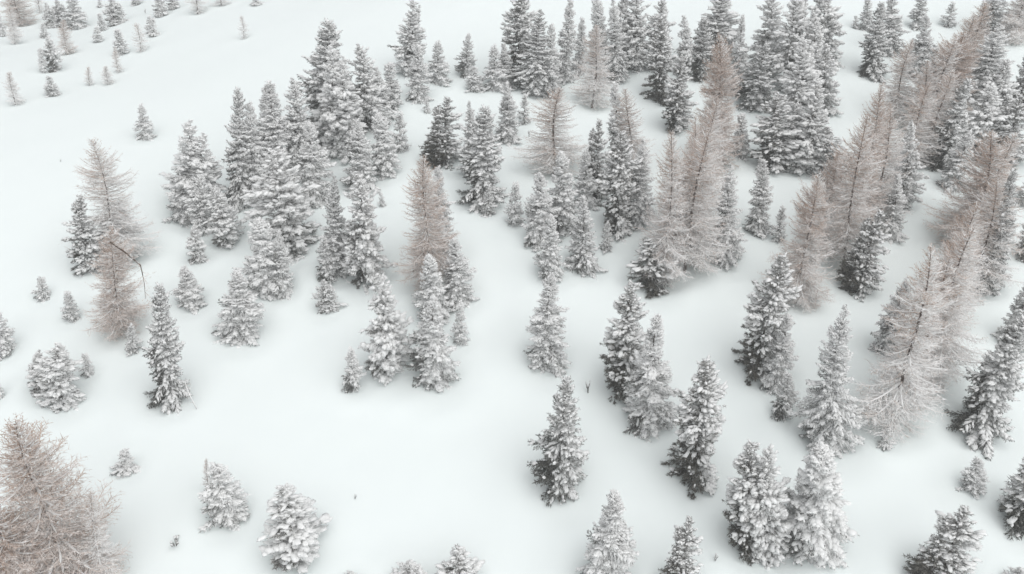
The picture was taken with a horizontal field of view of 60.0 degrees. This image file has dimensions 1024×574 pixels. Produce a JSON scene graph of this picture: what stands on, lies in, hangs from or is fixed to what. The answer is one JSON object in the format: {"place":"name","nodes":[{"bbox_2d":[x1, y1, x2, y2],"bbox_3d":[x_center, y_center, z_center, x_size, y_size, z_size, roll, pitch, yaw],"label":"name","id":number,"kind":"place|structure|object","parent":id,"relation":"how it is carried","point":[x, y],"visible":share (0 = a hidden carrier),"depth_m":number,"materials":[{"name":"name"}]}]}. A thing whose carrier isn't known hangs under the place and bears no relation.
{"place":"outdoors","nodes":[
{"label":"outdoors","id":0,"kind":"place"},
{"bbox_2d":[0,0,1023,573],"bbox_3d":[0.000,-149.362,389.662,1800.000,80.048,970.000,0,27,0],"label":"ground","id":1,"kind":"structure","parent":0,"point":[430,478],"depth_m":96.04,"materials":[{"name":"white snow"}]},
{"bbox_2d":[0,500,70,573],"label":"bare larch","id":2,"kind":"object","parent":1,"relation":"on","point":[13,550],"visible":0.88,"depth_m":65.70,"materials":[{"name":"brown plant"}]},
{"bbox_2d":[33,342,86,413],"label":"stone pine","id":3,"kind":"object","parent":1,"relation":"on","point":[55,373],"visible":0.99,"depth_m":88.35,"materials":[{"name":"white plant"}]},
{"bbox_2d":[0,413,131,573],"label":"bare larch","id":4,"kind":"object","parent":1,"relation":"on","point":[30,470],"visible":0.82,"depth_m":67.27,"materials":[{"name":"beige plant"}]},
{"bbox_2d":[61,194,109,276],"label":"stone pine","id":5,"kind":"object","parent":1,"relation":"on","point":[84,229],"visible":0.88,"depth_m":104.03,"materials":[{"name":"white plant"}]},
{"bbox_2d":[71,490,129,573],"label":"frosted larch","id":6,"kind":"object","parent":1,"relation":"on","point":[95,536],"visible":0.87,"depth_m":69.50,"materials":[{"name":"white plant"}]},
{"bbox_2d":[60,137,161,272],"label":"frosted larch","id":7,"kind":"object","parent":1,"relation":"on","point":[114,203],"visible":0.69,"depth_m":104.85,"materials":[{"name":"beige plant"}]},
{"bbox_2d":[82,226,152,342],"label":"bare larch","id":8,"kind":"object","parent":1,"relation":"on","point":[117,321],"visible":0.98,"depth_m":94.60,"materials":[{"name":"beige plant"}]},
{"bbox_2d":[141,282,192,415],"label":"snowy spruce","id":9,"kind":"object","parent":1,"relation":"on","point":[169,391],"visible":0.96,"depth_m":87.14,"materials":[{"name":"white plant"}]},
{"bbox_2d":[159,119,228,216],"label":"stone pine","id":10,"kind":"object","parent":1,"relation":"on","point":[190,157],"visible":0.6,"depth_m":113.48,"materials":[{"name":"white plant"}]},
{"bbox_2d":[196,461,251,533],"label":"snowy spruce","id":11,"kind":"object","parent":1,"relation":"on","point":[227,501],"visible":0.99,"depth_m":76.86,"materials":[{"name":"white plant"}]},
{"bbox_2d":[203,185,247,249],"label":"stone pine","id":12,"kind":"object","parent":1,"relation":"on","point":[225,227],"visible":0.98,"depth_m":109.94,"materials":[{"name":"white plant"}]},
{"bbox_2d":[211,270,265,347],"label":"snowy spruce","id":13,"kind":"object","parent":1,"relation":"on","point":[240,313],"visible":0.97,"depth_m":96.04,"materials":[{"name":"white plant"}]},
{"bbox_2d":[222,86,256,212],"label":"snowy spruce","id":14,"kind":"object","parent":1,"relation":"on","point":[241,135],"visible":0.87,"depth_m":115.59,"materials":[{"name":"white plant"}]},
{"bbox_2d":[232,217,290,301],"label":"snowy spruce","id":15,"kind":"object","parent":1,"relation":"on","point":[260,270],"visible":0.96,"depth_m":101.45,"materials":[{"name":"white plant"}]},
{"bbox_2d":[255,80,298,183],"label":"slender spruce","id":16,"kind":"object","parent":1,"relation":"on","point":[275,131],"visible":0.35,"depth_m":117.92,"materials":[{"name":"white plant"}]},
{"bbox_2d":[239,146,321,265],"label":"stone pine","id":17,"kind":"object","parent":1,"relation":"on","point":[287,202],"visible":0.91,"depth_m":107.63,"materials":[{"name":"white plant"}]},
{"bbox_2d":[257,482,332,573],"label":"stone pine","id":18,"kind":"object","parent":1,"relation":"on","point":[295,530],"visible":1,"depth_m":73.44,"materials":[{"name":"white plant"}]},
{"bbox_2d":[283,77,318,170],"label":"stone pine","id":19,"kind":"object","parent":1,"relation":"on","point":[295,115],"visible":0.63,"depth_m":121.46,"materials":[{"name":"white plant"}]},
{"bbox_2d":[291,121,336,208],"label":"snowy spruce","id":20,"kind":"object","parent":1,"relation":"on","point":[312,163],"visible":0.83,"depth_m":116.45,"materials":[{"name":"white plant"}]},
{"bbox_2d":[297,18,352,149],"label":"snowy spruce","id":21,"kind":"object","parent":1,"relation":"on","point":[316,60],"visible":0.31,"depth_m":126.51,"materials":[{"name":"white plant"}]},
{"bbox_2d":[315,175,350,278],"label":"snowy spruce","id":22,"kind":"object","parent":1,"relation":"on","point":[336,219],"visible":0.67,"depth_m":103.69,"materials":[{"name":"white plant"}]},
{"bbox_2d":[309,41,366,164],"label":"stone pine","id":23,"kind":"object","parent":1,"relation":"on","point":[337,118],"visible":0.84,"depth_m":122.76,"materials":[{"name":"white plant"}]},
{"bbox_2d":[340,118,380,192],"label":"snowy spruce","id":24,"kind":"object","parent":1,"relation":"on","point":[361,151],"visible":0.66,"depth_m":118.36,"materials":[{"name":"white plant"}]},
{"bbox_2d":[331,171,396,294],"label":"stone pine","id":25,"kind":"object","parent":1,"relation":"on","point":[364,257],"visible":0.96,"depth_m":101.74,"materials":[{"name":"white plant"}]},
{"bbox_2d":[348,44,396,132],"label":"stone pine","id":26,"kind":"object","parent":1,"relation":"on","point":[368,89],"visible":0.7,"depth_m":130.16,"materials":[{"name":"white plant"}]},
{"bbox_2d":[369,112,401,179],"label":"snowy spruce","id":27,"kind":"object","parent":1,"relation":"on","point":[385,156],"visible":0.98,"depth_m":121.30,"materials":[{"name":"white plant"}]},
{"bbox_2d":[358,273,416,385],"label":"stone pine","id":28,"kind":"object","parent":1,"relation":"on","point":[387,333],"visible":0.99,"depth_m":90.43,"materials":[{"name":"white plant"}]},
{"bbox_2d":[387,0,426,79],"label":"stone pine","id":29,"kind":"object","parent":1,"relation":"on","point":[412,32],"visible":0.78,"depth_m":144.45,"materials":[{"name":"white plant"}]},
{"bbox_2d":[392,154,461,291],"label":"bare larch","id":30,"kind":"object","parent":1,"relation":"on","point":[426,242],"visible":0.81,"depth_m":99.20,"materials":[{"name":"brown plant"}]},
{"bbox_2d":[400,294,460,392],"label":"snowy spruce","id":31,"kind":"object","parent":1,"relation":"on","point":[437,366],"visible":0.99,"depth_m":90.07,"materials":[{"name":"white plant"}]},
{"bbox_2d":[411,253,454,324],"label":"snowy spruce","id":32,"kind":"object","parent":1,"relation":"on","point":[432,285],"visible":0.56,"depth_m":97.20,"materials":[{"name":"white plant"}]},
{"bbox_2d":[418,96,465,170],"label":"stone pine","id":33,"kind":"object","parent":1,"relation":"on","point":[442,145],"visible":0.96,"depth_m":123.14,"materials":[{"name":"grey plant"}]},
{"bbox_2d":[440,237,479,311],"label":"snowy spruce","id":34,"kind":"object","parent":1,"relation":"on","point":[458,289],"visible":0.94,"depth_m":99.88,"materials":[{"name":"white plant"}]},
{"bbox_2d":[455,104,510,217],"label":"snowy spruce","id":35,"kind":"object","parent":1,"relation":"on","point":[484,160],"visible":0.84,"depth_m":114.38,"materials":[{"name":"white plant"}]},
{"bbox_2d":[494,81,521,147],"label":"snowy spruce","id":36,"kind":"object","parent":1,"relation":"on","point":[507,129],"visible":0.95,"depth_m":128.58,"materials":[{"name":"white plant"}]},
{"bbox_2d":[500,0,538,78],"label":"stone pine","id":37,"kind":"object","parent":1,"relation":"on","point":[522,20],"visible":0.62,"depth_m":143.22,"materials":[{"name":"white plant"}]},
{"bbox_2d":[506,9,561,97],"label":"snowy spruce","id":38,"kind":"object","parent":1,"relation":"on","point":[531,80],"visible":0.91,"depth_m":139.62,"materials":[{"name":"white plant"}]},
{"bbox_2d":[520,172,562,252],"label":"snowy spruce","id":39,"kind":"object","parent":1,"relation":"on","point":[538,208],"visible":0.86,"depth_m":108.18,"materials":[{"name":"white plant"}]},
{"bbox_2d":[522,272,570,379],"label":"snowy spruce","id":40,"kind":"object","parent":1,"relation":"on","point":[545,329],"visible":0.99,"depth_m":92.17,"materials":[{"name":"white plant"}]},
{"bbox_2d":[509,88,588,175],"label":"frosted larch","id":41,"kind":"object","parent":1,"relation":"on","point":[547,157],"visible":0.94,"depth_m":119.72,"materials":[{"name":"beige plant"}]},
{"bbox_2d":[533,213,566,284],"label":"snowy spruce","id":42,"kind":"object","parent":1,"relation":"on","point":[547,259],"visible":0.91,"depth_m":102.87,"materials":[{"name":"white plant"}]},
{"bbox_2d":[527,372,589,508],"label":"snowy spruce","id":43,"kind":"object","parent":1,"relation":"on","point":[564,455],"visible":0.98,"depth_m":79.56,"materials":[{"name":"white plant"}]},
{"bbox_2d":[547,150,578,236],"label":"snowy spruce","id":44,"kind":"object","parent":1,"relation":"on","point":[563,197],"visible":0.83,"depth_m":109.33,"materials":[{"name":"white plant"}]},
{"bbox_2d":[556,0,578,84],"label":"slender spruce","id":45,"kind":"object","parent":1,"relation":"on","point":[567,41],"visible":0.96,"depth_m":142.97,"materials":[{"name":"white plant"}]},
{"bbox_2d":[563,194,607,279],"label":"snowy spruce","id":46,"kind":"object","parent":1,"relation":"on","point":[582,260],"visible":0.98,"depth_m":104.82,"materials":[{"name":"white plant"}]},
{"bbox_2d":[569,25,624,110],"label":"frosted larch","id":47,"kind":"object","parent":1,"relation":"on","point":[600,87],"visible":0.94,"depth_m":136.08,"materials":[{"name":"beige plant"}]},
{"bbox_2d":[576,489,639,573],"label":"snowy spruce","id":48,"kind":"object","parent":1,"relation":"on","point":[610,551],"visible":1,"depth_m":71.84,"materials":[{"name":"white plant"}]},
{"bbox_2d":[601,0,631,83],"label":"snowy spruce","id":49,"kind":"object","parent":1,"relation":"on","point":[617,62],"visible":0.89,"depth_m":143.40,"materials":[{"name":"white plant"}]},
{"bbox_2d":[595,130,643,243],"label":"stone pine","id":50,"kind":"object","parent":1,"relation":"on","point":[616,179],"visible":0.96,"depth_m":109.24,"materials":[{"name":"grey plant"}]},
{"bbox_2d":[599,280,662,404],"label":"stone pine","id":51,"kind":"object","parent":1,"relation":"on","point":[627,337],"visible":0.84,"depth_m":88.14,"materials":[{"name":"grey plant"}]},
{"bbox_2d":[619,0,652,73],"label":"stone pine","id":52,"kind":"object","parent":1,"relation":"on","point":[639,31],"visible":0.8,"depth_m":145.71,"materials":[{"name":"white plant"}]},
{"bbox_2d":[615,139,657,229],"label":"snowy spruce","id":53,"kind":"object","parent":1,"relation":"on","point":[640,198],"visible":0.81,"depth_m":111.23,"materials":[{"name":"grey plant"}]},
{"bbox_2d":[625,237,679,298],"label":"stone pine","id":54,"kind":"object","parent":1,"relation":"on","point":[650,284],"visible":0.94,"depth_m":102.15,"materials":[{"name":"grey plant"}]},
{"bbox_2d":[622,312,685,442],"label":"snowy spruce","id":55,"kind":"object","parent":1,"relation":"on","point":[652,413],"visible":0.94,"depth_m":85.24,"materials":[{"name":"white plant"}]},
{"bbox_2d":[639,16,677,105],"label":"stone pine","id":56,"kind":"object","parent":1,"relation":"on","point":[661,57],"visible":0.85,"depth_m":137.76,"materials":[{"name":"grey plant"}]},
{"bbox_2d":[634,129,697,288],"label":"bare larch","id":57,"kind":"object","parent":1,"relation":"on","point":[668,221],"visible":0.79,"depth_m":100.42,"materials":[{"name":"brown plant"}]},
{"bbox_2d":[662,55,698,134],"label":"stone pine","id":58,"kind":"object","parent":1,"relation":"on","point":[678,112],"visible":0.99,"depth_m":130.69,"materials":[{"name":"white plant"}]},
{"bbox_2d":[658,515,703,573],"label":"stone pine","id":59,"kind":"object","parent":1,"relation":"on","point":[678,562],"visible":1,"depth_m":71.71,"materials":[{"name":"white plant"}]},
{"bbox_2d":[634,130,740,280],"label":"bare larch","id":60,"kind":"object","parent":1,"relation":"on","point":[697,233],"visible":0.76,"depth_m":101.40,"materials":[{"name":"brown plant"}]},
{"bbox_2d":[661,354,727,498],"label":"stone pine","id":61,"kind":"object","parent":1,"relation":"on","point":[700,427],"visible":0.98,"depth_m":79.65,"materials":[{"name":"white plant"}]},
{"bbox_2d":[668,99,732,226],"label":"bare larch","id":62,"kind":"object","parent":1,"relation":"on","point":[710,125],"visible":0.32,"depth_m":107.49,"materials":[{"name":"brown plant"}]},
{"bbox_2d":[684,33,745,175],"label":"bare larch","id":63,"kind":"object","parent":1,"relation":"on","point":[722,76],"visible":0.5,"depth_m":119.45,"materials":[{"name":"brown plant"}]},
{"bbox_2d":[687,0,744,69],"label":"stone pine","id":64,"kind":"object","parent":1,"relation":"on","point":[722,22],"visible":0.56,"depth_m":144.43,"materials":[{"name":"white plant"}]},
{"bbox_2d":[702,162,747,270],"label":"snowy spruce","id":65,"kind":"object","parent":1,"relation":"on","point":[726,208],"visible":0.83,"depth_m":104.74,"materials":[{"name":"white plant"}]},
{"bbox_2d":[721,439,786,566],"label":"stone pine","id":66,"kind":"object","parent":1,"relation":"on","point":[736,491],"visible":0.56,"depth_m":73.74,"materials":[{"name":"white plant"}]},
{"bbox_2d":[732,41,777,112],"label":"snowy spruce","id":67,"kind":"object","parent":1,"relation":"on","point":[757,94],"visible":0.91,"depth_m":135.11,"materials":[{"name":"white plant"}]},
{"bbox_2d":[742,158,773,239],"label":"slender spruce","id":68,"kind":"object","parent":1,"relation":"on","point":[761,200],"visible":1,"depth_m":111.10,"materials":[{"name":"white plant"}]},
{"bbox_2d":[738,444,791,570],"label":"stone pine","id":69,"kind":"object","parent":1,"relation":"on","point":[769,487],"visible":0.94,"depth_m":73.24,"materials":[{"name":"white plant"}]},
{"bbox_2d":[743,0,786,84],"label":"stone pine","id":70,"kind":"object","parent":1,"relation":"on","point":[767,35],"visible":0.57,"depth_m":140.90,"materials":[{"name":"white plant"}]},
{"bbox_2d":[731,252,802,387],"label":"stone pine","id":71,"kind":"object","parent":1,"relation":"on","point":[767,319],"visible":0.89,"depth_m":89.64,"materials":[{"name":"white plant"}]},
{"bbox_2d":[746,92,810,174],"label":"stone pine","id":72,"kind":"object","parent":1,"relation":"on","point":[766,132],"visible":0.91,"depth_m":122.71,"materials":[{"name":"white plant"}]},
{"bbox_2d":[759,312,798,394],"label":"snowy spruce","id":73,"kind":"object","parent":1,"relation":"on","point":[781,354],"visible":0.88,"depth_m":89.63,"materials":[{"name":"white plant"}]},
{"bbox_2d":[761,0,815,95],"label":"stone pine","id":74,"kind":"object","parent":1,"relation":"on","point":[793,32],"visible":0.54,"depth_m":136.69,"materials":[{"name":"white plant"}]},
{"bbox_2d":[766,32,823,128],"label":"stone pine","id":75,"kind":"object","parent":1,"relation":"on","point":[799,90],"visible":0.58,"depth_m":128.65,"materials":[{"name":"white plant"}]},
{"bbox_2d":[757,173,840,312],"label":"bare larch","id":76,"kind":"object","parent":1,"relation":"on","point":[807,275],"visible":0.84,"depth_m":98.90,"materials":[{"name":"brown plant"}]},
{"bbox_2d":[792,74,833,177],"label":"stone pine","id":77,"kind":"object","parent":1,"relation":"on","point":[814,113],"visible":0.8,"depth_m":121.76,"materials":[{"name":"white plant"}]},
{"bbox_2d":[775,441,858,571],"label":"snowy spruce","id":78,"kind":"object","parent":1,"relation":"on","point":[814,522],"visible":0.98,"depth_m":73.40,"materials":[{"name":"white plant"}]},
{"bbox_2d":[809,43,842,117],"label":"stone pine","id":79,"kind":"object","parent":1,"relation":"on","point":[828,85],"visible":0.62,"depth_m":133.12,"materials":[{"name":"white plant"}]},
{"bbox_2d":[785,304,869,458],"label":"snowy spruce","id":80,"kind":"object","parent":1,"relation":"on","point":[831,416],"visible":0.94,"depth_m":82.21,"materials":[{"name":"white plant"}]},
{"bbox_2d":[808,0,846,67],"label":"stone pine","id":81,"kind":"object","parent":1,"relation":"on","point":[830,17],"visible":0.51,"depth_m":146.48,"materials":[{"name":"white plant"}]},
{"bbox_2d":[808,113,894,269],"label":"bare larch","id":82,"kind":"object","parent":1,"relation":"on","point":[850,232],"visible":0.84,"depth_m":103.05,"materials":[{"name":"beige plant"}]},
{"bbox_2d":[830,82,895,230],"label":"bare larch","id":83,"kind":"object","parent":1,"relation":"on","point":[881,118],"visible":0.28,"depth_m":107.04,"materials":[{"name":"brown plant"}]},
{"bbox_2d":[835,209,891,302],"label":"stone pine","id":84,"kind":"object","parent":1,"relation":"on","point":[862,268],"visible":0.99,"depth_m":101.85,"materials":[{"name":"white plant"}]},
{"bbox_2d":[857,1,892,82],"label":"snowy spruce","id":85,"kind":"object","parent":1,"relation":"on","point":[874,69],"visible":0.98,"depth_m":144.90,"materials":[{"name":"white plant"}]},
{"bbox_2d":[844,103,914,222],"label":"bare larch","id":86,"kind":"object","parent":1,"relation":"on","point":[890,155],"visible":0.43,"depth_m":110.26,"materials":[{"name":"brown plant"}]},
{"bbox_2d":[867,276,911,357],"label":"snowy spruce","id":87,"kind":"object","parent":1,"relation":"on","point":[881,334],"visible":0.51,"depth_m":93.86,"materials":[{"name":"grey plant"}]},
{"bbox_2d":[879,173,909,245],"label":"snowy spruce","id":88,"kind":"object","parent":1,"relation":"on","point":[896,195],"visible":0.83,"depth_m":111.05,"materials":[{"name":"white plant"}]},
{"bbox_2d":[870,39,919,119],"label":"frosted larch","id":89,"kind":"object","parent":1,"relation":"on","point":[896,78],"visible":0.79,"depth_m":132.64,"materials":[{"name":"grey plant"}]},
{"bbox_2d":[845,243,957,446],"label":"frosted larch","id":90,"kind":"object","parent":1,"relation":"on","point":[907,367],"visible":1,"depth_m":82.68,"materials":[{"name":"brown plant"}]},
{"bbox_2d":[882,119,929,212],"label":"stone pine","id":91,"kind":"object","parent":1,"relation":"on","point":[911,187],"visible":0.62,"depth_m":114.70,"materials":[{"name":"white plant"}]},
{"bbox_2d":[884,81,944,168],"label":"frosted larch","id":92,"kind":"object","parent":1,"relation":"on","point":[920,115],"visible":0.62,"depth_m":120.85,"materials":[{"name":"grey plant"}]},
{"bbox_2d":[907,69,960,166],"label":"bare larch","id":93,"kind":"object","parent":1,"relation":"on","point":[949,81],"visible":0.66,"depth_m":121.50,"materials":[{"name":"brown plant"}]},
{"bbox_2d":[891,223,994,394],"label":"bare larch","id":94,"kind":"object","parent":1,"relation":"on","point":[958,352],"visible":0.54,"depth_m":86.27,"materials":[{"name":"brown plant"}]},
{"bbox_2d":[903,505,987,573],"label":"stone pine","id":95,"kind":"object","parent":1,"relation":"on","point":[952,541],"visible":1,"depth_m":71.58,"materials":[{"name":"white plant"}]},
{"bbox_2d":[921,77,975,175],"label":"snowy spruce","id":96,"kind":"object","parent":1,"relation":"on","point":[958,123],"visible":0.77,"depth_m":121.10,"materials":[{"name":"white plant"}]},
{"bbox_2d":[935,129,977,194],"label":"snowy spruce","id":97,"kind":"object","parent":1,"relation":"on","point":[953,170],"visible":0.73,"depth_m":118.32,"materials":[{"name":"white plant"}]},
{"bbox_2d":[921,132,1023,256],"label":"bare larch","id":98,"kind":"object","parent":1,"relation":"on","point":[987,168],"visible":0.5,"depth_m":106.42,"materials":[{"name":"brown plant"}]},
{"bbox_2d":[934,177,1023,294],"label":"bare larch","id":99,"kind":"object","parent":1,"relation":"on","point":[990,217],"visible":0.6,"depth_m":100.49,"materials":[{"name":"brown plant"}]},
{"bbox_2d":[943,314,1023,460],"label":"snowy spruce","id":100,"kind":"object","parent":1,"relation":"on","point":[984,421],"visible":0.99,"depth_m":83.47,"materials":[{"name":"white plant"}]},
{"bbox_2d":[955,23,1015,105],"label":"snowy spruce","id":101,"kind":"object","parent":1,"relation":"on","point":[985,69],"visible":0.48,"depth_m":136.42,"materials":[{"name":"white plant"}]},
{"bbox_2d":[959,83,1015,170],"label":"stone pine","id":102,"kind":"object","parent":1,"relation":"on","point":[987,115],"visible":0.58,"depth_m":122.05,"materials":[{"name":"white plant"}]},
{"bbox_2d":[974,168,1018,296],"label":"slender spruce","id":103,"kind":"object","parent":1,"relation":"on","point":[1009,184],"visible":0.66,"depth_m":100.09,"materials":[{"name":"white plant"}]},
{"bbox_2d":[987,94,1023,171],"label":"stone pine","id":104,"kind":"object","parent":1,"relation":"on","point":[1011,113],"visible":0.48,"depth_m":122.10,"materials":[{"name":"white plant"}]},
{"bbox_2d":[997,457,1023,540],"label":"snowy spruce","id":105,"kind":"object","parent":1,"relation":"on","point":[1012,503],"visible":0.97,"depth_m":76.87,"materials":[{"name":"white plant"}]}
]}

